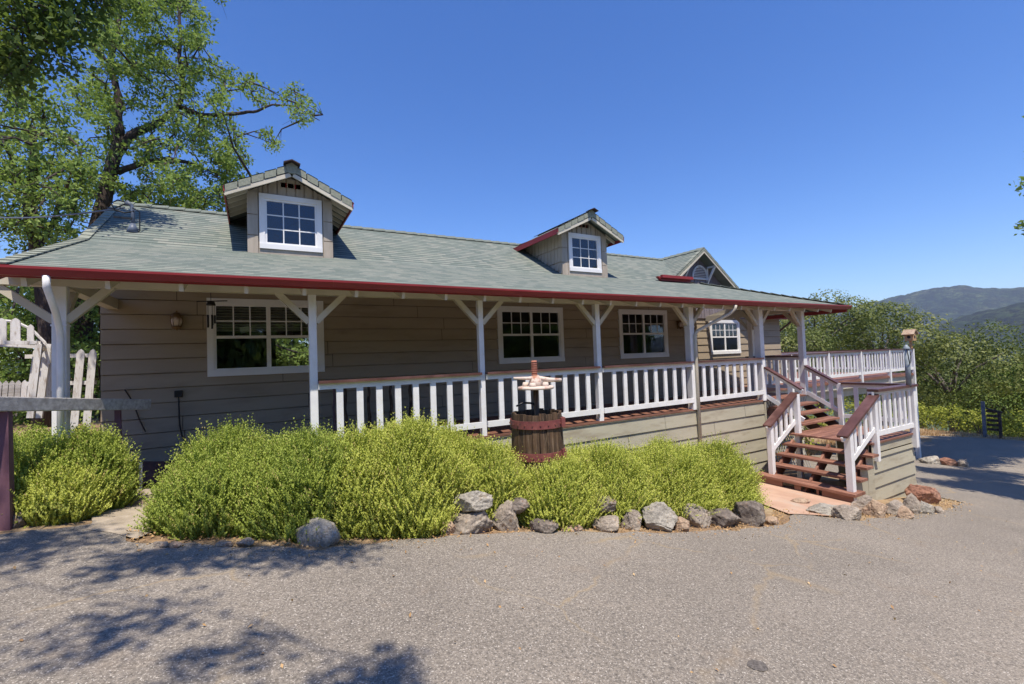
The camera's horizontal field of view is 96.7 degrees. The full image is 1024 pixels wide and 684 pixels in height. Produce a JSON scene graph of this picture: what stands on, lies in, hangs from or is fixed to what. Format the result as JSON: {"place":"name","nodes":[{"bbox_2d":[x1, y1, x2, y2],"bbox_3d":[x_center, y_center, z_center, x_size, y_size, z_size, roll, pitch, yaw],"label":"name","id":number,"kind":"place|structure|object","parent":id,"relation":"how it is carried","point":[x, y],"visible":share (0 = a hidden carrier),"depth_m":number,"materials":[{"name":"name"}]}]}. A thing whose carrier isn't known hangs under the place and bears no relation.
{"place":"outdoors","nodes":[
{"label":"outdoors","id":0,"kind":"place"},
{"bbox_2d":[88,485,158,537],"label":"path","id":1,"kind":"structure","parent":0,"point":[117,521],"depth_m":4.29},
{"bbox_2d":[135,461,177,484],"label":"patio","id":2,"kind":"structure","parent":0,"point":[150,467],"depth_m":6.20,"materials":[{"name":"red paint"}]},
{"bbox_2d":[0,436,1023,683],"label":"driveway","id":3,"kind":"structure","parent":0,"point":[76,606],"depth_m":3.25,"materials":[{"name":"asphalt"}]},
{"bbox_2d":[152,541,168,547],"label":"rock","id":4,"kind":"object","parent":3,"relation":"on","point":[160,544],"visible":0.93,"depth_m":3.75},
{"bbox_2d":[747,660,767,670],"bbox_3d":[1.470,1.935,2.726,0.130,0.017,0.106,-1,-2,-30],"label":"stain","id":5,"kind":"object","parent":3,"relation":"on","point":[757,665],"visible":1,"depth_m":2.73,"materials":[{"name":"liquid"}]},
{"bbox_2d":[0,391,1023,549],"bbox_3d":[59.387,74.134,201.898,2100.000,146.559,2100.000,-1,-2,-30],"label":"ground","id":6,"kind":"structure","parent":0,"point":[768,511],"depth_m":5.51,"materials":[{"name":"soil"}]},
{"bbox_2d":[0,380,27,396],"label":"picket fence","id":7,"kind":"object","parent":6,"relation":"on","point":[12,388],"visible":0.51,"depth_m":8.21,"materials":[{"name":"grey wood"}]},
{"bbox_2d":[13,511,26,528],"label":"rock","id":8,"kind":"object","parent":6,"relation":"on","point":[21,522],"visible":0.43,"depth_m":3.96,"materials":[{"name":"stone"}]},
{"bbox_2d":[0,318,51,417],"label":"garden arch","id":9,"kind":"structure","parent":6,"relation":"on","point":[16,324],"depth_m":6.41,"materials":[{"name":"white paint"}]},
{"bbox_2d":[25,349,96,431],"bbox_3d":[-6.998,0.789,7.086,0.835,1.429,0.078,-1,-2,-30],"label":"picket fence","id":10,"kind":"object","parent":9,"relation":"attached to","point":[78,382],"visible":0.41,"depth_m":7.17,"materials":[{"name":"white paint"}]},
{"bbox_2d":[13,419,75,445],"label":"rosemary bush","id":11,"kind":"object","parent":6,"relation":"on","point":[17,433],"visible":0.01,"depth_m":5.00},
{"bbox_2d":[13,422,85,507],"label":"rosemary bush","id":12,"kind":"object","parent":6,"relation":"on","point":[35,448],"visible":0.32,"depth_m":4.26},
{"bbox_2d":[0,286,100,424],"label":"oak tree","id":13,"kind":"object","parent":6,"relation":"on","point":[20,372],"visible":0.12,"depth_m":11.07,"materials":[{"name":"green plant"}]},
{"bbox_2d":[0,57,104,428],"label":"oak tree","id":14,"kind":"object","parent":6,"relation":"on","point":[38,232],"visible":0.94,"depth_m":9.83,"materials":[{"name":"green plant"}]},
{"bbox_2d":[0,0,131,107],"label":"oak tree","id":15,"kind":"object","parent":6,"relation":"on","point":[46,21],"visible":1,"depth_m":6.21,"materials":[{"name":"green plant"}]},
{"bbox_2d":[10,455,125,528],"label":"rosemary bush","id":16,"kind":"object","parent":6,"relation":"on","point":[55,506],"visible":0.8,"depth_m":4.17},
{"bbox_2d":[0,397,150,530],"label":"hitching rail","id":17,"kind":"object","parent":6,"relation":"on","point":[9,406],"visible":0.86,"depth_m":4.00,"materials":[{"name":"grey wood"}]},
{"bbox_2d":[47,416,148,511],"bbox_3d":[-4.335,1.425,4.669,1.031,1.334,1.079,-1,-2,-30],"label":"rosemary bush","id":18,"kind":"object","parent":6,"relation":"on","point":[92,449],"visible":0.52,"depth_m":4.60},
{"bbox_2d":[48,0,322,418],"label":"oak tree","id":19,"kind":"object","parent":6,"relation":"on","point":[119,139],"visible":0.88,"depth_m":12.46,"materials":[{"name":"green plant"}]},
{"bbox_2d":[128,443,274,540],"bbox_3d":[-2.848,1.579,4.483,1.451,1.162,1.182,-1,-2,-30],"label":"rosemary bush","id":20,"kind":"object","parent":6,"relation":"on","point":[185,506],"visible":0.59,"depth_m":4.13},
{"bbox_2d":[141,413,281,518],"bbox_3d":[-3.105,1.505,4.967,1.518,1.427,1.604,-1,-2,-30],"label":"rosemary bush","id":21,"kind":"object","parent":6,"relation":"on","point":[233,435],"visible":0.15,"depth_m":4.80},
{"bbox_2d":[215,540,233,546],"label":"rock","id":22,"kind":"object","parent":6,"relation":"on","point":[222,543],"visible":0.98,"depth_m":3.88,"materials":[{"name":"grey stone"}]},
{"bbox_2d":[236,537,253,546],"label":"rock","id":23,"kind":"object","parent":6,"relation":"on","point":[247,542],"visible":0.99,"depth_m":3.94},
{"bbox_2d":[193,422,309,538],"bbox_3d":[-2.491,1.532,4.820,1.547,1.371,1.557,-1,-2,-30],"label":"rosemary bush","id":24,"kind":"object","parent":6,"relation":"on","point":[257,453],"visible":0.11,"depth_m":4.49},
{"bbox_2d":[276,338,308,366],"bbox_3d":[-8.163,0.688,16.939,4.952,6.230,8.304,-1,-2,-30],"label":"oak tree","id":25,"kind":"object","parent":6,"relation":"on","point":[293,352],"visible":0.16,"depth_m":15.38,"materials":[{"name":"green plant"}]},
{"bbox_2d":[260,422,344,442],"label":"rosemary bush","id":26,"kind":"object","parent":6,"relation":"on","point":[298,432],"visible":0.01,"depth_m":5.51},
{"bbox_2d":[226,415,387,543],"bbox_3d":[-2.068,1.542,4.780,1.755,1.576,1.616,-1,-2,-30],"label":"rosemary bush","id":27,"kind":"object","parent":6,"relation":"on","point":[308,479],"visible":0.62,"depth_m":4.29,"materials":[{"name":"plant"}]},
{"bbox_2d":[295,517,340,546],"bbox_3d":[-1.783,1.771,4.172,0.425,0.308,0.214,-2,-2,3],"label":"rock","id":28,"kind":"object","parent":6,"relation":"on","point":[326,533],"visible":0.84,"depth_m":4.10,"materials":[{"name":"grey stone"}]},
{"bbox_2d":[308,419,423,539],"bbox_3d":[-1.597,1.587,4.934,1.553,1.553,1.476,-1,-2,-30],"label":"rosemary bush","id":29,"kind":"object","parent":6,"relation":"on","point":[354,531],"visible":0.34,"depth_m":4.44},
{"bbox_2d":[329,407,489,541],"bbox_3d":[-1.141,1.577,5.070,1.954,1.764,1.661,-1,-2,-30],"label":"rosemary bush","id":30,"kind":"object","parent":6,"relation":"on","point":[416,443],"visible":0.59,"depth_m":4.69,"materials":[{"name":"plant"}]},
{"bbox_2d":[0,159,851,471],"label":"ranch house","id":31,"kind":"structure","parent":6,"relation":"on","point":[462,331],"depth_m":8.08,"materials":[{"name":"beige paint"}]},
{"bbox_2d":[0,207,124,218],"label":"power cable","id":32,"kind":"object","parent":31,"relation":"attached to","point":[62,215],"visible":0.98,"depth_m":7.36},
{"bbox_2d":[170,311,182,329],"bbox_3d":[-5.050,-0.322,6.863,0.164,0.294,0.192,-1,-2,-30],"label":"wall lantern","id":33,"kind":"object","parent":31,"relation":"attached to","point":[176,320],"depth_m":6.81,"materials":[{"name":"gold metal"}]},
{"bbox_2d":[196,293,226,328],"bbox_3d":[-4.294,-0.640,6.522,0.371,0.910,0.119,-1,-2,-30],"label":"wind chime","id":34,"kind":"object","parent":31,"relation":"hanging from","point":[212,304],"visible":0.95,"depth_m":6.47,"materials":[{"name":"black metal"}]},
{"bbox_2d":[206,298,324,376],"bbox_3d":[-4.058,-0.083,7.594,1.700,1.235,0.198,-1,-2,-30],"label":"window","id":35,"kind":"structure","parent":31,"relation":"in","point":[238,305],"depth_m":7.52,"materials":[{"name":"white wood"}]},
{"bbox_2d":[259,193,322,252],"bbox_3d":[-3.706,-1.983,7.656,0.950,0.910,0.085,-1,-2,-30],"label":"window","id":36,"kind":"structure","parent":31,"relation":"in","point":[264,198],"depth_m":7.62,"materials":[{"name":"white wood"}]},
{"bbox_2d":[332,389,336,433],"bbox_3d":[-2.974,1.111,7.623,0.066,0.950,0.344,-1,-2,-21],"label":"wooden pole","id":37,"kind":"object","parent":31,"relation":"on","point":[334,415],"visible":0.73,"depth_m":7.59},
{"bbox_2d":[343,388,347,435],"bbox_3d":[-2.817,1.146,7.709,0.075,0.879,0.355,-1,-2,-18],"label":"wooden pole","id":38,"kind":"object","parent":31,"relation":"on","point":[345,406],"visible":0.66,"depth_m":7.69,"materials":[{"name":"brown wood"}]},
{"bbox_2d":[367,387,371,431],"bbox_3d":[-2.477,1.163,7.900,0.075,0.834,0.358,-2,-2,-16],"label":"wooden pole","id":39,"kind":"object","parent":31,"relation":"on","point":[368,408],"visible":0.75,"depth_m":7.88,"materials":[{"name":"brown wood"}]},
{"bbox_2d":[389,385,392,426],"bbox_3d":[-2.150,1.158,8.091,0.076,0.833,0.360,-2,-2,-17],"label":"wooden pole","id":40,"kind":"object","parent":31,"relation":"on","point":[391,403],"visible":0.69,"depth_m":8.09,"materials":[{"name":"brown wood"}]},
{"bbox_2d":[408,384,412,419],"bbox_3d":[-1.842,1.152,8.264,0.082,0.838,0.369,-2,-2,-15],"label":"wooden pole","id":41,"kind":"object","parent":31,"relation":"on","point":[410,401],"visible":0.62,"depth_m":8.28,"materials":[{"name":"brown wood"}]},
{"bbox_2d":[496,306,564,363],"bbox_3d":[0.434,-0.162,10.072,1.700,1.235,0.085,-1,-2,-30],"label":"window","id":42,"kind":"structure","parent":31,"relation":"in","point":[560,331],"depth_m":10.06,"materials":[{"name":"white wood"}]},
{"bbox_2d":[568,232,601,272],"bbox_3d":[1.711,-2.086,10.722,0.950,0.890,0.085,-1,-2,-30],"label":"window","id":43,"kind":"structure","parent":31,"relation":"in","point":[598,269],"depth_m":10.71,"materials":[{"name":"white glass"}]},
{"bbox_2d":[617,309,668,358],"bbox_3d":[3.401,-0.213,11.751,1.700,1.235,0.085,-1,-2,-30],"label":"window","id":44,"kind":"structure","parent":31,"relation":"in","point":[665,353],"depth_m":11.74,"materials":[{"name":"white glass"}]},
{"bbox_2d":[708,320,740,353],"bbox_3d":[6.786,-0.161,14.523,1.480,1.075,0.085,-1,-2,-30],"label":"window","id":45,"kind":"structure","parent":31,"relation":"in","point":[737,326],"depth_m":14.53,"materials":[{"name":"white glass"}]},
{"bbox_2d":[442,521,455,534],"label":"rock","id":46,"kind":"object","parent":6,"relation":"on","point":[451,525],"visible":0.61,"depth_m":4.71,"materials":[{"name":"beige stone"}]},
{"bbox_2d":[432,414,490,501],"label":"rosemary bush","id":47,"kind":"object","parent":6,"relation":"on","point":[453,432],"visible":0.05,"depth_m":5.51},
{"bbox_2d":[448,510,492,534],"bbox_3d":[-0.439,1.948,4.862,0.476,0.363,0.357,-2,-2,2],"label":"rock","id":48,"kind":"object","parent":6,"relation":"on","point":[471,522],"visible":0.62,"depth_m":4.76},
{"bbox_2d":[453,490,492,511],"bbox_3d":[-0.425,1.692,4.875,0.378,0.240,0.297,-1,-2,-30],"label":"rock","id":49,"kind":"object","parent":48,"relation":"on","point":[476,500],"visible":0.99,"depth_m":4.79,"materials":[{"name":"grey stone"}]},
{"bbox_2d":[441,429,534,525],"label":"rosemary bush","id":50,"kind":"object","parent":6,"relation":"on","point":[501,478],"visible":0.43,"depth_m":5.25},
{"bbox_2d":[490,500,519,530],"bbox_3d":[-0.085,1.969,5.024,0.274,0.438,0.244,-1,-2,-30],"label":"rock","id":51,"kind":"object","parent":6,"relation":"on","point":[505,515],"visible":0.69,"depth_m":4.96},
{"bbox_2d":[511,497,529,513],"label":"rock","id":52,"kind":"object","parent":51,"relation":"on","point":[520,504],"visible":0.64,"depth_m":5.01,"materials":[{"name":"stone"}]},
{"bbox_2d":[13,498,1011,673],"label":"leaf litter","id":53,"kind":"object","parent":6,"relation":"on","point":[201,536],"visible":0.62,"depth_m":4.38,"materials":[{"name":"brown plant"}]},
{"bbox_2d":[509,360,566,472],"bbox_3d":[0.327,1.031,5.992,0.731,1.575,0.726,-1,-2,-30],"label":"wine press","id":54,"kind":"object","parent":6,"relation":"on","point":[537,431],"visible":0.88,"depth_m":5.72,"materials":[{"name":"brown wood"}]},
{"bbox_2d":[529,518,558,533],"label":"rock","id":55,"kind":"object","parent":6,"relation":"on","point":[546,526],"visible":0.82,"depth_m":4.96,"materials":[{"name":"stone"}]},
{"bbox_2d":[516,447,611,530],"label":"rosemary bush","id":56,"kind":"object","parent":6,"relation":"on","point":[560,491],"visible":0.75,"depth_m":5.28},
{"bbox_2d":[560,524,582,531],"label":"rock","id":57,"kind":"object","parent":6,"relation":"on","point":[576,528],"visible":0.69,"depth_m":5.10,"materials":[{"name":"beige stone"}]},
{"bbox_2d":[565,437,602,459],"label":"rosemary bush","id":58,"kind":"object","parent":6,"relation":"on","point":[578,449],"visible":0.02,"depth_m":7.02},
{"bbox_2d":[591,515,618,531],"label":"rock","id":59,"kind":"object","parent":6,"relation":"on","point":[608,523],"visible":0.87,"depth_m":5.24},
{"bbox_2d":[589,495,615,512],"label":"rock","id":60,"kind":"object","parent":59,"relation":"on","point":[610,507],"visible":0.56,"depth_m":5.39,"materials":[{"name":"stone"}]},
{"bbox_2d":[567,436,672,524],"bbox_3d":[1.225,1.964,6.110,1.744,1.467,1.622,-1,-2,-30],"label":"rosemary bush","id":61,"kind":"object","parent":6,"relation":"on","point":[627,485],"visible":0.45,"depth_m":5.78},
{"bbox_2d":[588,435,670,501],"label":"rosemary bush","id":62,"kind":"object","parent":6,"relation":"on","point":[635,450],"visible":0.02,"depth_m":6.56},
{"bbox_2d":[620,509,641,530],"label":"rock","id":63,"kind":"object","parent":6,"relation":"on","point":[630,521],"visible":0.88,"depth_m":5.39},
{"bbox_2d":[642,501,677,531],"bbox_3d":[1.792,2.174,5.529,0.454,0.456,0.321,-1,-2,-30],"label":"rock","id":64,"kind":"object","parent":6,"relation":"on","point":[657,515],"visible":0.86,"depth_m":5.45,"materials":[{"name":"grey stone"}]},
{"bbox_2d":[636,429,684,453],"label":"rosemary bush","id":65,"kind":"object","parent":6,"relation":"on","point":[655,441],"visible":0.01,"depth_m":7.57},
{"bbox_2d":[629,434,728,519],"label":"rosemary bush","id":66,"kind":"object","parent":6,"relation":"on","point":[685,475],"visible":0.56,"depth_m":6.08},
{"bbox_2d":[673,516,689,531],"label":"rock","id":67,"kind":"object","parent":6,"relation":"on","point":[681,523],"visible":0.7,"depth_m":5.50,"materials":[{"name":"beige stone"}]},
{"bbox_2d":[679,503,712,528],"bbox_3d":[2.339,2.252,5.800,0.447,0.403,0.260,-2,-2,-1],"label":"rock","id":68,"kind":"object","parent":6,"relation":"on","point":[704,519],"visible":0.65,"depth_m":5.73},
{"bbox_2d":[672,431,771,510],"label":"rosemary bush","id":69,"kind":"object","parent":6,"relation":"on","point":[740,481],"visible":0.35,"depth_m":6.49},
{"bbox_2d":[708,508,740,527],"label":"rock","id":70,"kind":"object","parent":6,"relation":"on","point":[725,517],"visible":0.59,"depth_m":5.82,"materials":[{"name":"stone"}]},
{"bbox_2d":[732,500,765,526],"bbox_3d":[3.178,2.329,6.082,0.422,0.438,0.248,-2,-2,8],"label":"rock","id":71,"kind":"object","parent":6,"relation":"on","point":[750,512],"visible":0.69,"depth_m":6.01,"materials":[{"name":"stone"}]},
{"bbox_2d":[765,516,778,524],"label":"rock","id":72,"kind":"object","parent":6,"relation":"on","point":[771,520],"visible":0.83,"depth_m":6.13,"materials":[{"name":"beige stone"}]},
{"bbox_2d":[790,497,809,503],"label":"rock","id":73,"kind":"object","parent":6,"relation":"on","point":[801,500],"visible":0.73,"depth_m":7.66,"materials":[{"name":"beige stone"}]},
{"bbox_2d":[758,482,850,515],"bbox_3d":[5.017,2.743,8.365,2.262,0.335,2.964,-2,-2,-7],"label":"pad","id":74,"kind":"object","parent":6,"relation":"on","point":[781,497],"visible":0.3,"depth_m":7.97,"materials":[{"name":"concrete"}]},
{"bbox_2d":[779,319,837,419],"bbox_3d":[16.195,1.940,26.803,5.216,6.863,5.289,-2,-2,7],"label":"oak tree","id":75,"kind":"object","parent":6,"relation":"on","point":[819,344],"visible":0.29,"depth_m":25.85,"materials":[{"name":"green plant"}]},
{"bbox_2d":[714,348,921,458],"bbox_3d":[10.653,2.777,17.791,11.380,4.674,4.685,-1,-2,-30],"label":"deck railing","id":76,"kind":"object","parent":6,"relation":"on","point":[886,374],"depth_m":16.43,"materials":[{"name":"beige paint"}]},
{"bbox_2d":[901,329,918,347],"bbox_3d":[16.115,-0.131,18.426,0.520,0.760,0.400,-1,-2,-30],"label":"birdhouse","id":77,"kind":"object","parent":76,"relation":"on","point":[910,335],"visible":1,"depth_m":18.36,"materials":[{"name":"brown wood"}]},
{"bbox_2d":[806,503,837,516],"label":"rock","id":78,"kind":"object","parent":6,"relation":"on","point":[824,509],"visible":0.6,"depth_m":6.96,"materials":[{"name":"grey stone"}]},
{"bbox_2d":[806,404,846,426],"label":"vine bush","id":79,"kind":"object","parent":6,"relation":"on","point":[821,424],"visible":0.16,"depth_m":25.80,"materials":[{"name":"green plant"}]},
{"bbox_2d":[779,289,887,408],"bbox_3d":[20.093,0.979,30.054,7.847,8.985,8.020,-1,-2,-30],"label":"oak tree","id":80,"kind":"object","parent":6,"relation":"on","point":[815,319],"visible":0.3,"depth_m":28.45,"materials":[{"name":"green plant"}]},
{"bbox_2d":[758,365,919,502],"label":"porch stairs","id":81,"kind":"structure","parent":6,"relation":"on","point":[875,461],"depth_m":9.20,"materials":[{"name":"paint"}]},
{"bbox_2d":[831,504,861,520],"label":"rock","id":82,"kind":"object","parent":6,"relation":"on","point":[846,512],"visible":0.86,"depth_m":6.78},
{"bbox_2d":[850,495,871,508],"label":"rock","id":83,"kind":"object","parent":6,"relation":"on","point":[861,502],"visible":0.46,"depth_m":7.60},
{"bbox_2d":[844,398,892,421],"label":"vine bush","id":84,"kind":"object","parent":6,"relation":"on","point":[849,405],"visible":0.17,"depth_m":27.07,"materials":[{"name":"green plant"}]},
{"bbox_2d":[862,499,887,517],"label":"rock","id":85,"kind":"object","parent":6,"relation":"on","point":[873,508],"visible":0.79,"depth_m":7.14,"materials":[{"name":"beige stone"}]},
{"bbox_2d":[812,299,956,425],"bbox_3d":[24.765,1.793,30.889,7.067,9.412,8.105,-2,-2,0],"label":"oak tree","id":86,"kind":"object","parent":6,"relation":"on","point":[892,332],"visible":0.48,"depth_m":28.90,"materials":[{"name":"green plant"}]},
{"bbox_2d":[822,344,946,406],"bbox_3d":[31.870,4.820,40.993,10.130,9.417,10.437,-1,-2,-30],"label":"oak tree","id":87,"kind":"object","parent":6,"relation":"on","point":[860,398],"visible":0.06,"depth_m":39.66,"materials":[{"name":"green plant"}]},
{"bbox_2d":[886,499,903,515],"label":"rock","id":88,"kind":"object","parent":6,"relation":"on","point":[894,505],"visible":0.48,"depth_m":7.39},
{"bbox_2d":[775,426,1023,461],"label":"dry grass","id":89,"kind":"structure","parent":6,"relation":"on","point":[810,452],"depth_m":22.34,"materials":[{"name":"yellow plant"}]},
{"bbox_2d":[897,505,914,518],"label":"rock","id":90,"kind":"object","parent":6,"relation":"on","point":[904,512],"visible":0.8,"depth_m":7.14,"materials":[{"name":"beige stone"}]},
{"bbox_2d":[903,493,920,513],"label":"rock","id":91,"kind":"object","parent":6,"relation":"on","point":[911,501],"visible":0.56,"depth_m":7.56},
{"bbox_2d":[904,484,941,503],"bbox_3d":[7.925,2.970,8.788,0.540,0.457,0.375,-4,-3,37],"label":"rock","id":92,"kind":"object","parent":6,"relation":"on","point":[927,494],"visible":0.71,"depth_m":8.67,"materials":[{"name":"red stone"}]},
{"bbox_2d":[919,501,934,514],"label":"rock","id":93,"kind":"object","parent":6,"relation":"on","point":[926,508],"visible":0.56,"depth_m":7.63,"materials":[{"name":"grey stone"}]},
{"bbox_2d":[918,456,941,464],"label":"rock","id":94,"kind":"object","parent":6,"relation":"on","point":[932,460],"visible":0.68,"depth_m":16.74,"materials":[{"name":"grey stone"}]},
{"bbox_2d":[907,401,957,429],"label":"vine bush","id":95,"kind":"object","parent":6,"relation":"on","point":[922,418],"visible":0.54,"depth_m":25.30,"materials":[{"name":"green plant"}]},
{"bbox_2d":[940,457,957,465],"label":"rock","id":96,"kind":"object","parent":6,"relation":"on","point":[947,461],"visible":0.75,"depth_m":16.65,"materials":[{"name":"red stone"}]},
{"bbox_2d":[879,319,1023,431],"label":"oak tree","id":97,"kind":"object","parent":6,"relation":"on","point":[965,345],"visible":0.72,"depth_m":27.10,"materials":[{"name":"green plant"}]},
{"bbox_2d":[925,404,980,431],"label":"vine bush","id":98,"kind":"object","parent":6,"relation":"on","point":[941,415],"visible":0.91,"depth_m":24.55,"materials":[{"name":"green plant"}]},
{"bbox_2d":[891,353,1022,427],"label":"oak tree","id":99,"kind":"object","parent":6,"relation":"on","point":[941,390],"visible":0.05,"depth_m":38.31,"materials":[{"name":"green plant"}]},
{"bbox_2d":[891,343,1023,432],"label":"oak tree","id":100,"kind":"object","parent":6,"relation":"on","point":[949,373],"visible":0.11,"depth_m":31.27,"materials":[{"name":"green plant"}]},
{"bbox_2d":[956,459,968,466],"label":"rock","id":101,"kind":"object","parent":6,"relation":"on","point":[963,463],"visible":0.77,"depth_m":16.61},
{"bbox_2d":[936,361,1023,437],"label":"oak tree","id":102,"kind":"object","parent":6,"relation":"on","point":[1000,405],"visible":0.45,"depth_m":27.23,"materials":[{"name":"green plant"}]},
{"bbox_2d":[952,407,1023,437],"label":"vine bush","id":103,"kind":"object","parent":6,"relation":"on","point":[979,426],"visible":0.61,"depth_m":23.53,"materials":[{"name":"green plant"}]},
{"bbox_2d":[981,401,1002,438],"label":"garden gate","id":104,"kind":"structure","parent":6,"relation":"on","point":[985,415],"depth_m":22.21,"materials":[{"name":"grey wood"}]},
{"bbox_2d":[997,389,1023,437],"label":"oak tree","id":105,"kind":"object","parent":6,"relation":"on","point":[1010,421],"visible":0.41,"depth_m":25.73,"materials":[{"name":"green plant"}]},
{"bbox_2d":[1005,410,1023,435],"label":"vine bush","id":106,"kind":"object","parent":6,"relation":"on","point":[1021,428],"visible":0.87,"depth_m":22.64,"materials":[{"name":"green plant"}]},
{"bbox_2d":[1008,176,1023,235],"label":"oak tree","id":107,"kind":"object","parent":6,"relation":"on","point":[1020,221],"visible":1,"depth_m":12.48,"materials":[{"name":"green plant"}]},
{"bbox_2d":[0,0,1023,358],"label":"sky","id":108,"kind":"structure","parent":0,"point":[872,149],"materials":[{"name":"blue"}]},
{"bbox_2d":[4,285,1023,425],"bbox_3d":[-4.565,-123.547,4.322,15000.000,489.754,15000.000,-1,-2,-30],"label":"hills","id":109,"kind":"structure","parent":0,"point":[962,306],"depth_m":2554.28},
{"bbox_2d":[903,345,911,385],"bbox_3d":[8.092,0.473,9.311,0.217,0.832,0.126,-1,-2,-30],"label":"post","id":110,"kind":"object","parent":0,"point":[907,356],"visible":0.98,"depth_m":9.28,"materials":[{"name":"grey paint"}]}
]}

